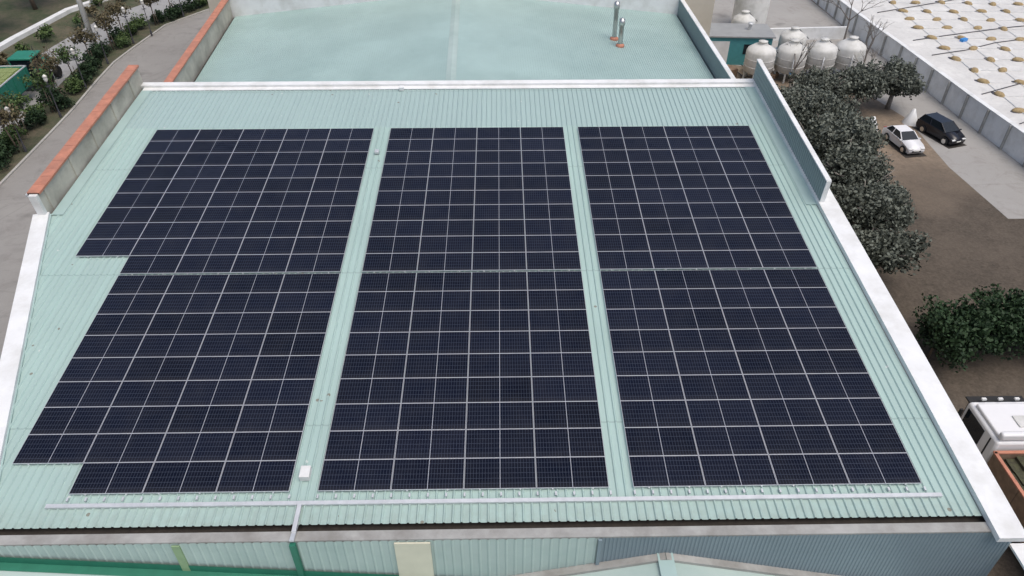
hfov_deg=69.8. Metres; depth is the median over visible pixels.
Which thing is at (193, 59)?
back building
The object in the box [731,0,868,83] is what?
tanks
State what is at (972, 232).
ground
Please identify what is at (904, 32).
warehouse roof
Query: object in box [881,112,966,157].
cars
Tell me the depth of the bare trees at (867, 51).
64.84 m
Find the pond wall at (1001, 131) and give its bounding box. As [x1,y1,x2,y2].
[813,0,1023,166]
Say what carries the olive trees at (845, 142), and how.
on the ground at (972, 232)
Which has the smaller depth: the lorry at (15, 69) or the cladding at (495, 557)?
the cladding at (495, 557)
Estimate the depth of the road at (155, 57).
55.91 m
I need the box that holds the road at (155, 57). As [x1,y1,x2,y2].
[0,10,210,357]
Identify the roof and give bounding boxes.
[0,87,981,528]
[195,0,713,81]
[877,0,1023,123]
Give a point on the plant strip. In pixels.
(37, 132)
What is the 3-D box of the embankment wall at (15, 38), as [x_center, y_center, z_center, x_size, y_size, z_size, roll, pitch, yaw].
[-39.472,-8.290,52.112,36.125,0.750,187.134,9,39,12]
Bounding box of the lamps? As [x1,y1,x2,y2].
[4,0,184,151]
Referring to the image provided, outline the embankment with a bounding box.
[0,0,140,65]
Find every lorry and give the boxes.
[0,46,61,111]
[958,396,1023,542]
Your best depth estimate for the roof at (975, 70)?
69.53 m
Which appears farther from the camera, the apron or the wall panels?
the apron
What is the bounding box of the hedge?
[912,283,1023,372]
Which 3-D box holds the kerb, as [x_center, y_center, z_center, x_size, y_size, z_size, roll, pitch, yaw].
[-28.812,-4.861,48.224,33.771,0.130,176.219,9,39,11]
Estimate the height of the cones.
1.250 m
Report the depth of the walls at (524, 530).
20.47 m
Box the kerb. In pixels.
[0,9,209,186]
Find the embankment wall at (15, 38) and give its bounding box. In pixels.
[0,0,108,51]
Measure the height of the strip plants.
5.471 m
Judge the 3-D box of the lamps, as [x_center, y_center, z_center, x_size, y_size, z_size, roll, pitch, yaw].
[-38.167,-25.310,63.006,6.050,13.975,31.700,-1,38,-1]
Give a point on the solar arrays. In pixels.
(184, 384)
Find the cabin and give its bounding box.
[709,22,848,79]
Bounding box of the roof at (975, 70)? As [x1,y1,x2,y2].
[877,0,1023,123]
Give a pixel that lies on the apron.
(987, 170)
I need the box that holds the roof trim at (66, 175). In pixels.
[0,59,1023,541]
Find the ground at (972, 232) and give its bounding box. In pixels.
[90,0,1023,575]
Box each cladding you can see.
[0,538,599,575]
[599,532,1010,575]
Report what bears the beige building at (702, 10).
on the ground at (972, 232)
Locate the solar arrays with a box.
[12,126,920,495]
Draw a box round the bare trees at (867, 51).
[786,0,893,87]
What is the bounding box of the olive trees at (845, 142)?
[776,54,932,275]
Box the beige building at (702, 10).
[207,0,714,36]
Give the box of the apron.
[711,0,1023,218]
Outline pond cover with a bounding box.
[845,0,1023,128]
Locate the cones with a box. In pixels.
[871,108,916,131]
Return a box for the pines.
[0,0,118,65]
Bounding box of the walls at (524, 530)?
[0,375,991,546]
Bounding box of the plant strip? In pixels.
[0,3,208,180]
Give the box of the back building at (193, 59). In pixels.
[164,0,735,81]
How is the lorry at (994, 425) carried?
on the ground at (972, 232)
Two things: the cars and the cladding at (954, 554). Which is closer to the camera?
the cladding at (954, 554)
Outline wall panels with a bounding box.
[0,539,1023,575]
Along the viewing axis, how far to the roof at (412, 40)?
50.22 m
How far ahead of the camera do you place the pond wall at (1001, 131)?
61.57 m
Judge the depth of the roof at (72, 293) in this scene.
26.11 m
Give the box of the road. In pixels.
[0,0,192,133]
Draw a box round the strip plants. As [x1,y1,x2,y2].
[0,0,207,170]

